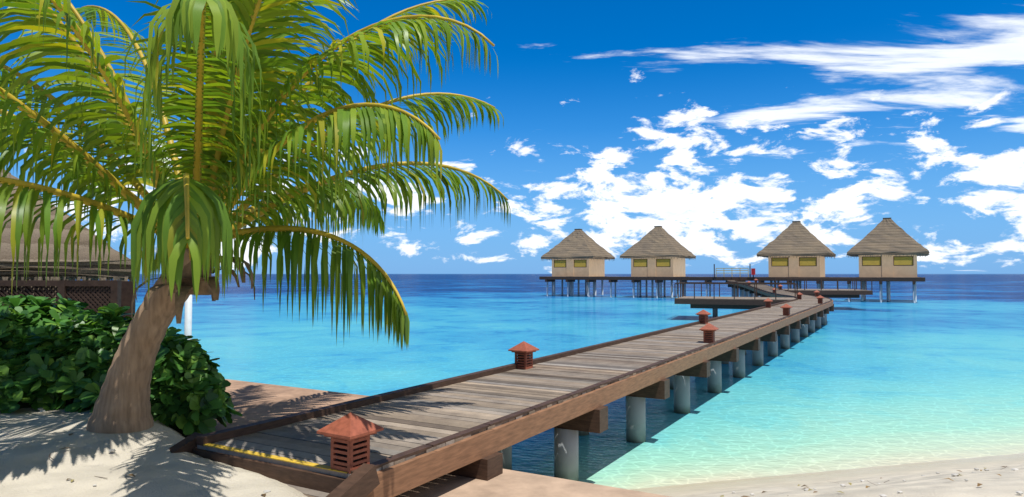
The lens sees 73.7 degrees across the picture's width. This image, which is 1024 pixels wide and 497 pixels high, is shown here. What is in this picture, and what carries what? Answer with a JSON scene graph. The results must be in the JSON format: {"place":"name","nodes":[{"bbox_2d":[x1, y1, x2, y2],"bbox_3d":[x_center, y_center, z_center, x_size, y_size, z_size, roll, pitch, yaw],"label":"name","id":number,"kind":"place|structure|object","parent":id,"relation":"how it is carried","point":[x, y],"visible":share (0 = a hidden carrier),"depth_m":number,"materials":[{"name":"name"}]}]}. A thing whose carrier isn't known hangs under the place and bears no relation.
{"place":"outdoors","nodes":[
{"label":"outdoors","id":0,"kind":"place"},
{"bbox_2d":[0,169,136,300],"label":"thatched roof","id":1,"kind":"structure","parent":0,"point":[87,272],"depth_m":12.86,"materials":[{"name":"beige wicker"}]},
{"bbox_2d":[0,406,1023,496],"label":"beach sand","id":2,"kind":"structure","parent":0,"point":[31,439],"depth_m":6.04,"materials":[{"name":"beige sand"}]},
{"bbox_2d":[0,280,135,316],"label":"lattice fence","id":3,"kind":"object","parent":2,"relation":"on","point":[95,295],"visible":0.27,"depth_m":11.96,"materials":[{"name":"brown wood"}]},
{"bbox_2d":[0,293,197,412],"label":"hedge shrub","id":4,"kind":"object","parent":2,"relation":"on","point":[61,353],"depth_m":7.97,"materials":[{"name":"green plant"}]},
{"bbox_2d":[86,248,190,433],"bbox_3d":[-3.666,1.081,6.865,1.294,2.291,0.730,0,-2,0],"label":"palm trunk","id":5,"kind":"object","parent":2,"relation":"on","point":[122,404],"visible":0.63,"depth_m":6.68,"materials":[{"name":"brown plant"}]},
{"bbox_2d":[131,257,254,323],"bbox_3d":[-3.100,0.274,6.848,1.067,0.866,1.270,0,-2,0],"label":"palm crown fibre","id":6,"kind":"object","parent":5,"relation":"attached to","point":[207,286],"visible":0.48,"depth_m":6.55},
{"bbox_2d":[0,0,510,347],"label":"palm leaves","id":7,"kind":"object","parent":5,"relation":"attached to","point":[227,24],"visible":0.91,"depth_m":5.80,"materials":[{"name":"green plant"}]},
{"bbox_2d":[93,330,241,434],"bbox_3d":[-3.928,1.554,7.928,1.672,1.197,1.472,0,-2,0],"label":"small shrub","id":8,"kind":"object","parent":2,"relation":"on","point":[185,373],"depth_m":7.55,"materials":[{"name":"green plant"}]},
{"bbox_2d":[183,379,367,436],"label":"side platform","id":9,"kind":"structure","parent":2,"relation":"on","point":[253,402],"depth_m":9.95,"materials":[{"name":"wood"}]},
{"bbox_2d":[28,407,1022,496],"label":"beach litter","id":10,"kind":"object","parent":2,"relation":"on","point":[752,494],"visible":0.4,"depth_m":6.50,"materials":[{"name":"brown"}]},
{"bbox_2d":[395,469,670,496],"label":"abutment slab","id":11,"kind":"structure","parent":2,"relation":"on","point":[509,483],"depth_m":6.61,"materials":[{"name":"concrete"}]},
{"bbox_2d":[0,0,1023,273],"label":"sky","id":12,"kind":"structure","parent":0,"point":[719,125],"materials":[{"name":"blue"}]},
{"bbox_2d":[80,274,1023,489],"bbox_3d":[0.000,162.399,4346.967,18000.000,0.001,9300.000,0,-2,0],"label":"lagoon water","id":13,"kind":"structure","parent":0,"point":[934,372],"depth_m":23.57,"materials":[{"name":"blue liquid"}]},
{"bbox_2d":[184,295,191,339],"bbox_3d":[-10.400,3.145,21.899,0.500,4.520,0.500,0,-2,0],"label":"white post","id":14,"kind":"object","parent":13,"relation":"in","point":[188,319],"depth_m":21.85,"materials":[{"name":"white paint"}]},
{"bbox_2d":[553,280,602,295],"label":"support posts","id":15,"kind":"object","parent":13,"relation":"in","point":[586,288],"visible":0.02,"depth_m":94.49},
{"bbox_2d":[639,280,678,297],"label":"support posts","id":16,"kind":"object","parent":13,"relation":"in","point":[652,287],"depth_m":88.72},
{"bbox_2d":[498,288,826,480],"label":"pier pilings","id":17,"kind":"object","parent":13,"relation":"in","point":[566,455],"visible":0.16,"depth_m":14.60,"materials":[{"name":"grey concrete"}]},
{"bbox_2d":[169,281,833,496],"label":"jetty frame","id":18,"kind":"object","parent":17,"relation":"on","point":[479,456],"visible":0.54,"depth_m":7.72,"materials":[{"name":"brown wood"}]},
{"bbox_2d":[197,284,830,496],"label":"boardwalk planks","id":19,"kind":"object","parent":18,"relation":"on","point":[409,422],"visible":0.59,"depth_m":8.56,"materials":[{"name":"brown wood"}]},
{"bbox_2d":[203,443,347,473],"bbox_3d":[-2.197,1.893,5.746,1.800,0.178,0.520,-1,-2,30],"label":"yellow stripe","id":20,"kind":"object","parent":19,"relation":"on","point":[305,463],"visible":0.56,"depth_m":5.91,"materials":[{"name":"yellow paint"}]},
{"bbox_2d":[317,279,823,473],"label":"pier lanterns","id":21,"kind":"object","parent":19,"relation":"on","point":[350,433],"visible":0.9,"depth_m":5.58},
{"bbox_2d":[712,309,717,317],"bbox_3d":[13.480,5.572,45.253,0.338,3.380,0.338,0,-2,0],"label":"support post","id":22,"kind":"object","parent":13,"relation":"in","point":[715,312],"depth_m":45.16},
{"bbox_2d":[547,282,915,302],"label":"support posts","id":23,"kind":"object","parent":13,"relation":"in","point":[849,287],"visible":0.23,"depth_m":84.45,"materials":[{"name":"white paint"}]},
{"bbox_2d":[539,276,924,283],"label":"villa walkway frame","id":24,"kind":"object","parent":23,"relation":"on","point":[913,280],"visible":0.87,"depth_m":78.47,"materials":[{"name":"brown wood"}]},
{"bbox_2d":[714,264,754,276],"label":"railing","id":25,"kind":"object","parent":24,"relation":"on","point":[752,271],"visible":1,"depth_m":77.79,"materials":[{"name":"white paint"}]},
{"bbox_2d":[674,282,797,308],"bbox_3d":[14.730,3.071,44.863,7.340,1.630,4.660,-1,-2,21],"label":"sun deck frame","id":26,"kind":"object","parent":13,"relation":"in","point":[720,304],"visible":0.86,"depth_m":43.24,"materials":[{"name":"brown wood"}]},
{"bbox_2d":[675,296,795,299],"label":"sun deck planks","id":27,"kind":"object","parent":26,"relation":"on","point":[738,298],"visible":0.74,"depth_m":43.78,"materials":[{"name":"brown wood"}]},
{"bbox_2d":[770,281,823,288],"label":"support posts","id":28,"kind":"object","parent":13,"relation":"in","point":[799,284],"depth_m":81.27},
{"bbox_2d":[775,278,872,297],"bbox_3d":[26.609,3.353,58.685,6.540,1.630,5.060,0,-2,10],"label":"sun deck frame","id":29,"kind":"object","parent":13,"relation":"in","point":[842,294],"visible":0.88,"depth_m":56.31,"materials":[{"name":"brown wood"}]},
{"bbox_2d":[783,289,871,290],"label":"sun deck planks","id":30,"kind":"object","parent":29,"relation":"on","point":[826,290],"visible":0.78,"depth_m":56.71,"materials":[{"name":"brown wood"}]},
{"bbox_2d":[860,281,916,301],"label":"support posts","id":31,"kind":"object","parent":13,"relation":"in","point":[863,297],"visible":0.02,"depth_m":74.68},
{"bbox_2d":[552,259,604,276],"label":"hut walls","id":32,"kind":"structure","parent":0,"point":[594,267],"depth_m":92.36,"materials":[{"name":"beige paint"}]},
{"bbox_2d":[554,260,586,266],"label":"windows","id":33,"kind":"structure","parent":32,"relation":"in","point":[577,263],"depth_m":92.02,"materials":[{"name":"yellow glass"}]},
{"bbox_2d":[541,229,614,261],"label":"thatched roof","id":34,"kind":"structure","parent":32,"relation":"on","point":[581,244],"depth_m":92.69,"materials":[{"name":"beige wicker"}]},
{"bbox_2d":[631,257,684,276],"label":"hut walls","id":35,"kind":"structure","parent":0,"point":[676,268],"depth_m":86.63,"materials":[{"name":"beige paint"}]},
{"bbox_2d":[633,259,670,266],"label":"windows","id":36,"kind":"structure","parent":35,"relation":"in","point":[659,262],"depth_m":86.28,"materials":[{"name":"yellow glass"}]},
{"bbox_2d":[620,226,695,260],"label":"thatched roof","id":37,"kind":"structure","parent":35,"relation":"on","point":[658,242],"depth_m":86.95,"materials":[{"name":"beige wicker"}]},
{"bbox_2d":[768,256,824,276],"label":"hut walls","id":38,"kind":"structure","parent":0,"point":[793,268],"depth_m":78.17,"materials":[{"name":"beige wood"}]},
{"bbox_2d":[771,257,816,265],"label":"windows","id":39,"kind":"structure","parent":38,"relation":"in","point":[803,261],"depth_m":77.89,"materials":[{"name":"yellow glass"}]},
{"bbox_2d":[757,221,835,258],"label":"thatched roof","id":40,"kind":"structure","parent":38,"relation":"on","point":[796,238],"depth_m":78.43,"materials":[{"name":"beige wicker"}]},
{"bbox_2d":[859,255,916,276],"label":"hut walls","id":41,"kind":"structure","parent":0,"point":[887,268],"depth_m":73.42,"materials":[{"name":"beige wood"}]},
{"bbox_2d":[862,256,913,265],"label":"windows","id":42,"kind":"structure","parent":41,"relation":"in","point":[897,261],"depth_m":73.21,"materials":[{"name":"yellow glass"}]},
{"bbox_2d":[847,218,929,257],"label":"thatched roof","id":43,"kind":"structure","parent":41,"relation":"on","point":[887,236],"depth_m":73.68,"materials":[{"name":"beige wicker"}]}
]}

